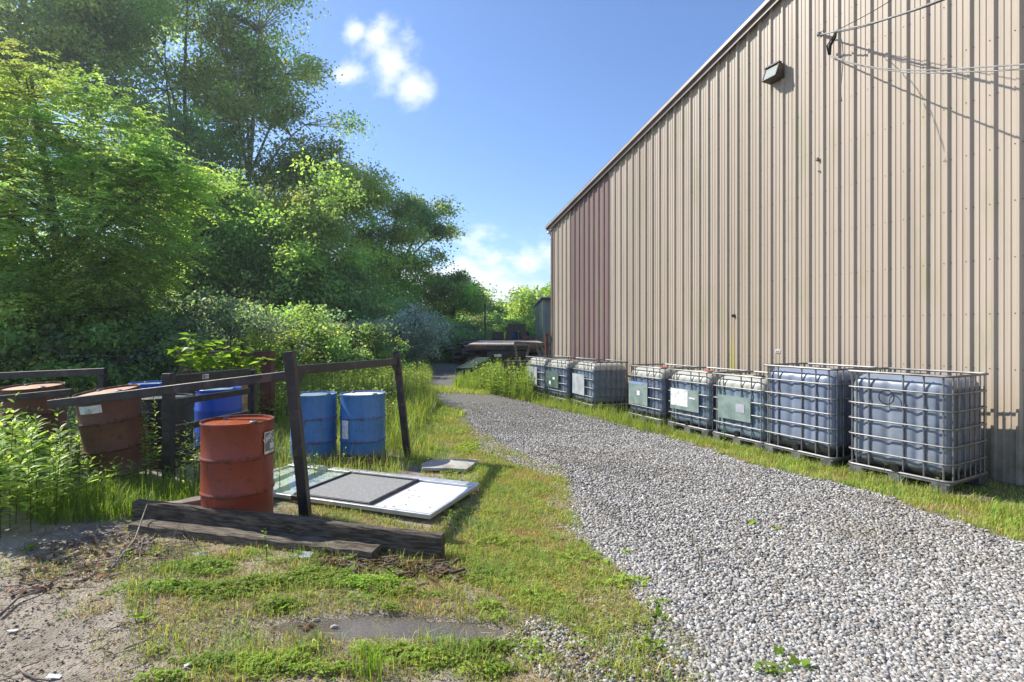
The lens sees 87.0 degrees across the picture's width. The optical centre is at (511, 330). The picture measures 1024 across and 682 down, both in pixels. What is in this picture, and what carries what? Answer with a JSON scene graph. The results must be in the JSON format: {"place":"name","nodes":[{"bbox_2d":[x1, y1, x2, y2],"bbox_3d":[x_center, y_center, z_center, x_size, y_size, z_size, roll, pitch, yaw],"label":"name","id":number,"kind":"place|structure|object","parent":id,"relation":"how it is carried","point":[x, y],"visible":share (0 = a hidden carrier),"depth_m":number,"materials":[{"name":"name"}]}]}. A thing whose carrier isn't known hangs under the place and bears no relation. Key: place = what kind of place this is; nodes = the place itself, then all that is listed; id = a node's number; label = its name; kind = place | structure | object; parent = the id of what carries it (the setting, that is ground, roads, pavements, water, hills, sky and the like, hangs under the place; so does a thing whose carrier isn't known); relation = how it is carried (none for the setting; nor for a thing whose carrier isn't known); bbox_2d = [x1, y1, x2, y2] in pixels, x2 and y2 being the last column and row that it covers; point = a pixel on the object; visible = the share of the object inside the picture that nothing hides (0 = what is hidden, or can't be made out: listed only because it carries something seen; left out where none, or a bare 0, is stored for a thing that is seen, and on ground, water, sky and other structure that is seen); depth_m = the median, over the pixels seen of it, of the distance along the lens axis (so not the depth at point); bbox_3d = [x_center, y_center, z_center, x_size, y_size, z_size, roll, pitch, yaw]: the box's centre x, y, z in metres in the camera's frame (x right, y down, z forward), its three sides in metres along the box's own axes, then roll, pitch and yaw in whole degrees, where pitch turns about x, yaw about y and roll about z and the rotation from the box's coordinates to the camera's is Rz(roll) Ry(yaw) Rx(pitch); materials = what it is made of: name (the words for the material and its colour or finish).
{"place":"outdoors","nodes":[
{"label":"outdoors","id":0,"kind":"place"},
{"bbox_2d":[1,464,199,524],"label":"grass","id":1,"kind":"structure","parent":0,"point":[91,501],"depth_m":4.85,"materials":[{"name":"green plant"}]},
{"bbox_2d":[257,357,449,447],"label":"grass","id":2,"kind":"structure","parent":0,"point":[421,404],"depth_m":11.04,"materials":[{"name":"green plant"}]},
{"bbox_2d":[274,411,448,473],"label":"grass","id":3,"kind":"structure","parent":0,"point":[286,461],"depth_m":6.78,"materials":[{"name":"green plant"}]},
{"bbox_2d":[0,0,764,304],"label":"sky","id":4,"kind":"structure","parent":0,"point":[507,108],"materials":[{"name":"blue"}]},
{"bbox_2d":[0,356,1023,681],"bbox_3d":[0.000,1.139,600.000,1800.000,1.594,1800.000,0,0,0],"label":"ground","id":5,"kind":"structure","parent":0,"point":[16,538],"depth_m":3.17,"materials":[{"name":"soil"}]},
{"bbox_2d":[0,392,27,498],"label":"tall weed","id":6,"kind":"object","parent":5,"relation":"on","point":[12,430],"visible":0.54,"depth_m":4.88,"materials":[{"name":"green plant"}]},
{"bbox_2d":[0,382,68,469],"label":"oil drum","id":7,"kind":"object","parent":5,"relation":"on","point":[34,406],"visible":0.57,"depth_m":5.99,"materials":[{"name":"paint"}]},
{"bbox_2d":[0,301,76,386],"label":"bush","id":8,"kind":"object","parent":5,"relation":"on","point":[58,327],"visible":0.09,"depth_m":12.02,"materials":[{"name":"green plant"}]},
{"bbox_2d":[0,368,107,388],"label":"steel rail","id":9,"kind":"object","parent":5,"relation":"on","point":[101,373],"visible":0.63,"depth_m":7.96,"materials":[{"name":"black metal"}]},
{"bbox_2d":[0,402,125,537],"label":"weed patch","id":10,"kind":"object","parent":5,"relation":"on","point":[30,449],"visible":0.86,"depth_m":4.76,"materials":[{"name":"green plant"}]},
{"bbox_2d":[0,265,165,393],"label":"bush","id":11,"kind":"object","parent":5,"relation":"on","point":[9,339],"visible":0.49,"depth_m":12.15,"materials":[{"name":"green plant"}]},
{"bbox_2d":[6,528,163,597],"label":"dead leaves","id":12,"kind":"object","parent":5,"relation":"on","point":[52,584],"visible":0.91,"depth_m":3.85,"materials":[{"name":"brown plant"}]},
{"bbox_2d":[0,574,198,681],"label":"dry twigs","id":13,"kind":"object","parent":5,"relation":"on","point":[78,648],"visible":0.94,"depth_m":2.94,"materials":[{"name":"brown wood"}]},
{"bbox_2d":[72,384,153,481],"bbox_3d":[-4.176,1.052,5.673,0.581,0.885,0.586,-6,6,0],"label":"oil drum","id":14,"kind":"object","parent":5,"relation":"on","point":[110,431],"visible":0.84,"depth_m":5.46,"materials":[{"name":"paint"}]},
{"bbox_2d":[0,388,74,401],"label":"steel beam","id":15,"kind":"structure","parent":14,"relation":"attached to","point":[40,394],"depth_m":5.56,"materials":[{"name":"black metal"}]},
{"bbox_2d":[1,309,231,397],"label":"bush","id":16,"kind":"object","parent":5,"relation":"on","point":[154,353],"visible":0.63,"depth_m":12.52,"materials":[{"name":"green plant"}]},
{"bbox_2d":[0,517,238,599],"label":"dry twigs","id":17,"kind":"object","parent":5,"relation":"on","point":[120,552],"visible":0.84,"depth_m":3.97,"materials":[{"name":"brown wood"}]},
{"bbox_2d":[0,27,254,387],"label":"locust tree","id":18,"kind":"object","parent":5,"relation":"on","point":[118,259],"visible":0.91,"depth_m":13.64,"materials":[{"name":"green plant"}]},
{"bbox_2d":[0,0,254,284],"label":"tall tree","id":19,"kind":"object","parent":5,"relation":"on","point":[49,26],"visible":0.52,"depth_m":39.75,"materials":[{"name":"green plant"}]},
{"bbox_2d":[0,545,318,681],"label":"ground litter","id":20,"kind":"object","parent":5,"relation":"on","point":[108,632],"visible":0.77,"depth_m":3.04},
{"bbox_2d":[40,156,291,318],"bbox_3d":[-16.626,-3.135,26.379,13.915,9.765,8.514,0,0,0],"label":"understory tree","id":21,"kind":"object","parent":5,"relation":"on","point":[217,286],"visible":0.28,"depth_m":24.84,"materials":[{"name":"green plant"}]},
{"bbox_2d":[141,393,193,468],"bbox_3d":[-4.120,1.214,6.420,0.584,0.883,0.584,0,0,0],"label":"barrel","id":22,"kind":"object","parent":5,"relation":"on","point":[184,412],"visible":0.42,"depth_m":6.26,"materials":[{"name":"brown metal"}]},
{"bbox_2d":[138,414,199,491],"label":"weed thicket","id":23,"kind":"object","parent":5,"relation":"on","point":[179,454],"visible":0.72,"depth_m":5.57,"materials":[{"name":"green plant"}]},
{"bbox_2d":[29,0,313,250],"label":"broad tree","id":24,"kind":"object","parent":5,"relation":"on","point":[185,82],"visible":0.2,"depth_m":47.68,"materials":[{"name":"green plant"}]},
{"bbox_2d":[11,443,345,500],"bbox_3d":[-3.530,1.404,5.631,3.343,0.524,1.503,0,0,0],"label":"weed thicket","id":25,"kind":"object","parent":5,"relation":"on","point":[130,466],"visible":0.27,"depth_m":5.28,"materials":[{"name":"green plant"}]},
{"bbox_2d":[67,380,316,427],"bbox_3d":[-5.563,1.261,9.019,4.924,0.803,2.822,0,0,0],"label":"weed thicket","id":26,"kind":"object","parent":5,"relation":"on","point":[277,412],"visible":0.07,"depth_m":8.84,"materials":[{"name":"green plant"}]},
{"bbox_2d":[162,368,256,484],"bbox_3d":[-3.419,1.038,6.198,0.106,1.197,1.335,0,0,13],"label":"steel rack","id":27,"kind":"object","parent":5,"relation":"on","point":[170,427],"visible":0.66,"depth_m":5.75,"materials":[{"name":"black paint"}]},
{"bbox_2d":[72,284,360,382],"bbox_3d":[-9.073,0.508,16.726,7.367,3.810,7.530,0,0,-30],"label":"bush","id":28,"kind":"object","parent":5,"relation":"on","point":[225,313],"visible":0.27,"depth_m":15.44,"materials":[{"name":"green plant"}]},
{"bbox_2d":[194,386,241,445],"bbox_3d":[-4.020,1.224,7.400,0.584,0.883,0.584,0,0,33],"label":"plastic drum","id":29,"kind":"object","parent":5,"relation":"on","point":[215,408],"visible":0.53,"depth_m":7.16,"materials":[{"name":"blue plastic"}]},
{"bbox_2d":[0,350,436,396],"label":"undergrowth","id":30,"kind":"object","parent":5,"relation":"on","point":[76,366],"visible":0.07,"depth_m":12.13,"materials":[{"name":"green plant"}]},
{"bbox_2d":[166,332,272,381],"bbox_3d":[-4.899,0.842,9.001,1.874,1.635,0.941,0,0,0],"label":"sapling","id":31,"kind":"object","parent":5,"relation":"on","point":[210,358],"visible":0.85,"depth_m":8.94,"materials":[{"name":"green plant"}]},
{"bbox_2d":[177,351,274,415],"bbox_3d":[-5.021,1.018,9.500,1.639,1.324,0.180,0,0,0],"label":"steel gantry","id":32,"kind":"object","parent":5,"relation":"on","point":[268,388],"visible":0.3,"depth_m":9.42,"materials":[{"name":"brown metal"}]},
{"bbox_2d":[199,414,274,513],"bbox_3d":[-2.363,1.203,4.660,0.588,0.885,0.581,0,0,0],"label":"oil drum","id":33,"kind":"object","parent":5,"relation":"on","point":[236,456],"visible":0.91,"depth_m":4.44,"materials":[{"name":"red paint"}]},
{"bbox_2d":[128,518,381,558],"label":"timber beam","id":34,"kind":"structure","parent":5,"relation":"on","point":[239,536],"depth_m":4.13,"materials":[{"name":"brown wood"}]},
{"bbox_2d":[244,326,277,413],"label":"leaf shrub","id":35,"kind":"object","parent":5,"relation":"on","point":[269,347],"visible":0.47,"depth_m":9.59,"materials":[{"name":"green plant"}]},
{"bbox_2d":[141,147,390,326],"bbox_3d":[-12.540,-3.099,27.160,11.813,10.843,9.677,0,0,19],"label":"understory tree","id":36,"kind":"object","parent":5,"relation":"on","point":[308,239],"visible":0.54,"depth_m":25.40,"materials":[{"name":"green plant"}]},
{"bbox_2d":[98,555,433,614],"bbox_3d":[-1.519,1.618,3.506,2.113,0.076,0.705,0,0,10],"label":"clover","id":37,"kind":"object","parent":5,"relation":"on","point":[257,580],"visible":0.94,"depth_m":3.46,"materials":[{"name":"green plant"}]},
{"bbox_2d":[186,298,354,369],"bbox_3d":[-9.165,0.509,19.164,6.994,3.342,7.254,0,0,-37],"label":"bush","id":38,"kind":"object","parent":5,"relation":"on","point":[286,311],"visible":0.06,"depth_m":18.27,"materials":[{"name":"green plant"}]},
{"bbox_2d":[163,0,383,244],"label":"slender tree","id":39,"kind":"object","parent":5,"relation":"on","point":[251,53],"visible":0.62,"depth_m":44.94,"materials":[{"name":"green plant"}]},
{"bbox_2d":[132,499,444,560],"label":"timber beam","id":40,"kind":"structure","parent":5,"relation":"on","point":[413,542],"depth_m":4.16,"materials":[{"name":"brown wood"}]},
{"bbox_2d":[202,269,393,336],"bbox_3d":[-10.480,-0.192,26.170,10.258,5.337,10.639,0,0,-29],"label":"bush","id":41,"kind":"object","parent":5,"relation":"on","point":[277,285],"visible":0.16,"depth_m":24.69,"materials":[{"name":"green plant"}]},
{"bbox_2d":[176,357,430,427],"bbox_3d":[-4.442,1.244,14.020,5.169,0.998,11.364,0,0,0],"label":"weed thicket","id":42,"kind":"object","parent":5,"relation":"on","point":[355,376],"visible":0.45,"depth_m":12.50,"materials":[{"name":"green plant"}]},
{"bbox_2d":[286,391,337,463],"bbox_3d":[-2.566,1.243,6.944,0.617,0.885,0.582,0,0,-23],"label":"oil drum","id":43,"kind":"object","parent":5,"relation":"on","point":[319,412],"visible":0.67,"depth_m":6.73,"materials":[{"name":"blue paint"}]},
{"bbox_2d":[243,300,383,387],"bbox_3d":[-6.364,0.669,17.482,4.036,3.259,4.644,0,0,2],"label":"bush","id":44,"kind":"object","parent":5,"relation":"on","point":[339,344],"visible":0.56,"depth_m":16.82,"materials":[{"name":"green plant"}]},
{"bbox_2d":[113,544,518,613],"bbox_3d":[-1.411,1.614,3.630,2.925,0.081,1.012,0,0,0],"label":"clover","id":45,"kind":"object","parent":5,"relation":"on","point":[393,605],"visible":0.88,"depth_m":3.36,"materials":[{"name":"green plant"}]},
{"bbox_2d":[231,303,408,362],"bbox_3d":[-7.844,0.563,20.288,6.286,3.411,6.061,0,0,38],"label":"bush","id":46,"kind":"object","parent":5,"relation":"on","point":[361,335],"visible":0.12,"depth_m":20.43,"materials":[{"name":"green plant"}]},
{"bbox_2d":[133,637,529,681],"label":"clover","id":47,"kind":"object","parent":5,"relation":"on","point":[298,665],"visible":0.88,"depth_m":2.66,"materials":[{"name":"green plant"}]},
{"bbox_2d":[0,422,685,681],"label":"scattered stones","id":48,"kind":"object","parent":5,"relation":"on","point":[143,670],"visible":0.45,"depth_m":3.06,"materials":[{"name":"grey stone"}]},
{"bbox_2d":[283,350,411,516],"bbox_3d":[-1.668,0.927,5.911,0.251,1.499,2.436,0,0,12],"label":"leaning frame","id":49,"kind":"object","parent":5,"relation":"on","point":[295,373],"visible":0.84,"depth_m":4.79,"materials":[{"name":"black paint"}]},
{"bbox_2d":[47,371,285,408],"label":"steel beam","id":50,"kind":"structure","parent":49,"relation":"attached to","point":[172,389],"depth_m":4.86,"materials":[{"name":"black metal"}]},
{"bbox_2d":[319,454,382,465],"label":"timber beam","id":51,"kind":"structure","parent":5,"relation":"on","point":[370,456],"depth_m":6.58,"materials":[{"name":"green plant"}]},
{"bbox_2d":[339,390,385,454],"bbox_3d":[-1.925,1.238,6.980,0.583,0.885,0.582,0,0,0],"label":"oil drum","id":52,"kind":"object","parent":5,"relation":"on","point":[362,419],"visible":0.88,"depth_m":6.74,"materials":[{"name":"blue paint"}]},
{"bbox_2d":[0,396,729,681],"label":"grass","id":53,"kind":"structure","parent":5,"relation":"on","point":[354,517],"depth_m":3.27,"materials":[{"name":"green plant"}]},
{"bbox_2d":[283,157,447,311],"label":"round tree","id":54,"kind":"object","parent":5,"relation":"on","point":[382,262],"visible":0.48,"depth_m":41.07,"materials":[{"name":"green plant"}]},
{"bbox_2d":[344,629,390,681],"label":"grass","id":55,"kind":"structure","parent":5,"relation":"on","point":[372,664],"depth_m":2.58,"materials":[{"name":"green plant"}]},
{"bbox_2d":[333,321,412,368],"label":"bush","id":56,"kind":"object","parent":5,"relation":"on","point":[385,355],"visible":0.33,"depth_m":20.50,"materials":[{"name":"green plant"}]},
{"bbox_2d":[274,463,479,518],"bbox_3d":[-1.649,1.587,5.522,2.420,0.055,1.040,0,0,21],"label":"storm door","id":57,"kind":"structure","parent":5,"relation":"on","point":[418,496],"depth_m":5.36,"materials":[{"name":"metal"}]},
{"bbox_2d":[302,555,470,590],"bbox_3d":[-0.881,1.636,3.711,1.271,0.076,0.541,0,0,14],"label":"rotten wood","id":58,"kind":"object","parent":5,"relation":"on","point":[433,567],"visible":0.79,"depth_m":3.73,"materials":[{"name":"brown wood"}]},
{"bbox_2d":[271,615,503,643],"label":"puddle","id":59,"kind":"object","parent":5,"relation":"on","point":[363,626],"visible":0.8,"depth_m":3.02,"materials":[{"name":"grey liquid"}]},
{"bbox_2d":[338,280,439,361],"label":"bush","id":60,"kind":"object","parent":5,"relation":"on","point":[382,311],"visible":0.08,"depth_m":28.11,"materials":[{"name":"green plant"}]},
{"bbox_2d":[344,288,437,330],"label":"bush","id":61,"kind":"object","parent":5,"relation":"on","point":[400,303],"visible":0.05,"depth_m":31.16,"materials":[{"name":"green plant"}]},
{"bbox_2d":[351,303,458,364],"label":"silver shrub","id":62,"kind":"object","parent":5,"relation":"on","point":[424,332],"visible":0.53,"depth_m":23.88,"materials":[{"name":"green plant"}]},
{"bbox_2d":[341,187,469,308],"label":"gnarled tree","id":63,"kind":"object","parent":5,"relation":"on","point":[426,212],"visible":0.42,"depth_m":44.80,"materials":[{"name":"green plant"}]},
{"bbox_2d":[320,398,508,538],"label":"grass","id":64,"kind":"structure","parent":5,"relation":"on","point":[450,456],"depth_m":6.74,"materials":[{"name":"green plant"}]},
{"bbox_2d":[19,510,813,668],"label":"broadleaf weeds","id":65,"kind":"object","parent":5,"relation":"on","point":[658,611],"visible":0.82,"depth_m":3.11,"materials":[{"name":"green plant"}]},
{"bbox_2d":[416,401,464,422],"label":"grass","id":66,"kind":"structure","parent":5,"relation":"on","point":[453,410],"depth_m":10.76,"materials":[{"name":"green plant"}]},
{"bbox_2d":[421,459,477,471],"bbox_3d":[-0.762,1.615,6.496,0.680,0.030,0.500,0,0,0],"label":"concrete slab","id":67,"kind":"object","parent":5,"relation":"on","point":[432,465],"depth_m":6.46,"materials":[{"name":"white concrete"}]},
{"bbox_2d":[404,265,495,334],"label":"tree","id":68,"kind":"object","parent":5,"relation":"on","point":[460,290],"visible":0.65,"depth_m":42.75,"materials":[{"name":"green plant"}]},
{"bbox_2d":[413,321,490,362],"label":"bush","id":69,"kind":"object","parent":5,"relation":"on","point":[460,335],"visible":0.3,"depth_m":31.21,"materials":[{"name":"green plant"}]},
{"bbox_2d":[429,383,489,394],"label":"grass","id":70,"kind":"structure","parent":5,"relation":"on","point":[452,389],"depth_m":15.09,"materials":[{"name":"green plant"}]},
{"bbox_2d":[453,369,486,390],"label":"grass","id":71,"kind":"structure","parent":5,"relation":"on","point":[468,382],"depth_m":15.91,"materials":[{"name":"green plant"}]},
{"bbox_2d":[448,338,492,361],"bbox_3d":[-2.111,1.083,30.144,2.633,1.294,4.754,0,0,0],"label":"scrap pile","id":72,"kind":"object","parent":5,"relation":"on","point":[463,352],"visible":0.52,"depth_m":28.63,"materials":[{"name":"black paint"}]},
{"bbox_2d":[456,357,490,379],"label":"ramp","id":73,"kind":"structure","parent":5,"relation":"on","point":[469,364],"depth_m":17.47,"materials":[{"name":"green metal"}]},
{"bbox_2d":[445,306,510,337],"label":"bush","id":74,"kind":"object","parent":5,"relation":"on","point":[495,317],"visible":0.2,"depth_m":53.27,"materials":[{"name":"green plant"}]},
{"bbox_2d":[442,491,540,536],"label":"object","id":75,"kind":"object","parent":5,"relation":"on","point":[484,519],"visible":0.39,"depth_m":4.83,"materials":[{"name":"green plant"}]},
{"bbox_2d":[480,283,521,331],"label":"distant tree","id":76,"kind":"object","parent":5,"relation":"on","point":[498,307],"visible":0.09,"depth_m":60.74,"materials":[{"name":"green plant"}]},
{"bbox_2d":[469,357,537,400],"bbox_3d":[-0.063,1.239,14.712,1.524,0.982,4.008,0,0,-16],"label":"weed thicket","id":77,"kind":"object","parent":5,"relation":"on","point":[495,376],"visible":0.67,"depth_m":14.14,"materials":[{"name":"green plant"}]},
{"bbox_2d":[467,324,548,369],"bbox_3d":[-0.160,0.670,23.867,2.960,2.040,8.965,0,0,0],"label":"flatbed truck","id":78,"kind":"object","parent":5,"relation":"on","point":[498,346],"visible":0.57,"depth_m":19.50,"materials":[{"name":"brown metal"}]},
{"bbox_2d":[489,307,534,351],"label":"bush","id":79,"kind":"object","parent":5,"relation":"on","point":[530,328],"visible":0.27,"depth_m":43.11,"materials":[{"name":"green plant"}]},
{"bbox_2d":[494,280,550,326],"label":"distant tree","id":80,"kind":"object","parent":5,"relation":"on","point":[526,298],"visible":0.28,"depth_m":51.08,"materials":[{"name":"green plant"}]},
{"bbox_2d":[398,540,672,681],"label":"clover","id":81,"kind":"object","parent":5,"relation":"on","point":[535,644],"visible":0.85,"depth_m":2.82,"materials":[{"name":"green plant"}]},
{"bbox_2d":[533,297,550,357],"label":"outbuilding","id":82,"kind":"structure","parent":5,"relation":"on","point":[542,305],"depth_m":29.00,"materials":[{"name":"grey metal"}]},
{"bbox_2d":[526,355,571,398],"bbox_3d":[0.947,1.169,13.722,0.891,1.032,1.033,0,0,-24],"label":"bulk liquid tote","id":83,"kind":"object","parent":5,"relation":"on","point":[538,364],"visible":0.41,"depth_m":13.42,"materials":[{"name":"white plastic"}]},
{"bbox_2d":[545,357,590,403],"bbox_3d":[1.394,1.171,12.739,0.891,1.032,1.033,0,0,-24],"label":"bulk liquid tote","id":84,"kind":"object","parent":5,"relation":"on","point":[559,371],"visible":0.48,"depth_m":12.45,"materials":[{"name":"white plastic"}]},
{"bbox_2d":[502,388,674,432],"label":"grass","id":85,"kind":"structure","parent":5,"relation":"on","point":[612,417],"depth_m":10.39,"materials":[{"name":"green plant"}]},
{"bbox_2d":[572,359,628,409],"bbox_3d":[1.903,1.166,11.763,0.891,1.032,1.033,0,0,-18],"label":"bulk liquid tote","id":86,"kind":"object","parent":5,"relation":"on","point":[595,382],"visible":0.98,"depth_m":11.38,"materials":[{"name":"white plastic"}]},
{"bbox_2d":[424,443,793,678],"bbox_3d":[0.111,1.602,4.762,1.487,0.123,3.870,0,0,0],"label":"grass","id":87,"kind":"structure","parent":5,"relation":"on","point":[511,524],"depth_m":3.96,"materials":[{"name":"green plant"}]},
{"bbox_2d":[502,478,739,681],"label":"scattered stones","id":88,"kind":"object","parent":5,"relation":"on","point":[598,669],"visible":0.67,"depth_m":2.89,"materials":[{"name":"grey gravel"}]},
{"bbox_2d":[628,363,699,427],"bbox_3d":[2.735,1.146,9.790,0.891,1.032,1.013,0,0,-23],"label":"bulk liquid tote","id":89,"kind":"object","parent":5,"relation":"on","point":[649,391],"visible":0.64,"depth_m":9.51,"materials":[{"name":"white plastic"}]},
{"bbox_2d":[667,367,748,438],"bbox_3d":[3.191,1.145,8.833,0.891,1.032,0.983,0,0,-24],"label":"bulk liquid tote","id":90,"kind":"object","parent":5,"relation":"on","point":[692,400],"visible":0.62,"depth_m":8.57,"materials":[{"name":"white plastic"}]},
{"bbox_2d":[712,371,771,451],"bbox_3d":[3.605,1.147,7.923,0.891,1.032,0.983,0,0,-24],"label":"bulk liquid tote","id":91,"kind":"object","parent":5,"relation":"on","point":[741,407],"visible":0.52,"depth_m":7.69,"materials":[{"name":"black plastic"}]},
{"bbox_2d":[499,393,1023,541],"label":"grass","id":92,"kind":"structure","parent":5,"relation":"on","point":[989,519],"depth_m":5.62,"materials":[{"name":"green plant"}]},
{"bbox_2d":[545,0,1023,484],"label":"metal building","id":93,"kind":"structure","parent":5,"relation":"on","point":[726,207],"depth_m":7.79,"materials":[{"name":"paint"}]},
{"bbox_2d":[762,60,784,84],"bbox_3d":[4.100,-4.054,8.483,0.221,0.245,0.279,0,0,-24],"label":"flood light","id":94,"kind":"object","parent":93,"relation":"attached to","point":[774,72],"visible":1,"depth_m":8.42,"materials":[{"name":"brown metal"}]},
{"bbox_2d":[830,56,1023,73],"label":"slack wire","id":95,"kind":"object","parent":93,"relation":"attached to","point":[935,72],"visible":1,"depth_m":5.42,"materials":[{"name":"grey metal"}]},
{"bbox_2d":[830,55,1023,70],"bbox_3d":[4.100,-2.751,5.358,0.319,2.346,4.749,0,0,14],"label":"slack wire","id":96,"kind":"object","parent":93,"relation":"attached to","point":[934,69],"visible":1,"depth_m":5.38,"materials":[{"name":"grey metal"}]},
{"bbox_2d":[763,363,878,469],"bbox_3d":[3.965,1.049,6.987,0.891,1.202,1.033,0,0,-24],"label":"bulk liquid tote","id":97,"kind":"object","parent":5,"relation":"on","point":[809,409],"visible":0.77,"depth_m":6.69,"materials":[{"name":"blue plastic"}]},
{"bbox_2d":[805,451,1023,506],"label":"grass","id":98,"kind":"structure","parent":5,"relation":"on","point":[992,486],"depth_m":5.62,"materials":[{"name":"green plant"}]},
{"bbox_2d":[847,367,988,496],"bbox_3d":[4.465,1.048,5.984,0.891,1.202,1.033,0,0,-29],"label":"bulk liquid tote","id":99,"kind":"object","parent":5,"relation":"on","point":[925,424],"visible":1,"depth_m":5.68,"materials":[{"name":"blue plastic"}]},
{"bbox_2d":[429,360,1023,672],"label":"gravel road","id":100,"kind":"structure","parent":0,"point":[444,379],"depth_m":8.04,"materials":[{"name":"grey gravel"}]},
{"bbox_2d":[441,401,765,467],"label":"gravel stones","id":101,"kind":"object","parent":100,"relation":"on","point":[642,449],"visible":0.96,"depth_m":7.87,"materials":[{"name":"grey gravel"}]},
{"bbox_2d":[526,466,1023,681],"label":"gravel stones","id":102,"kind":"object","parent":100,"relation":"on","point":[865,651],"visible":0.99,"depth_m":3.59,"materials":[{"name":"grey gravel"}]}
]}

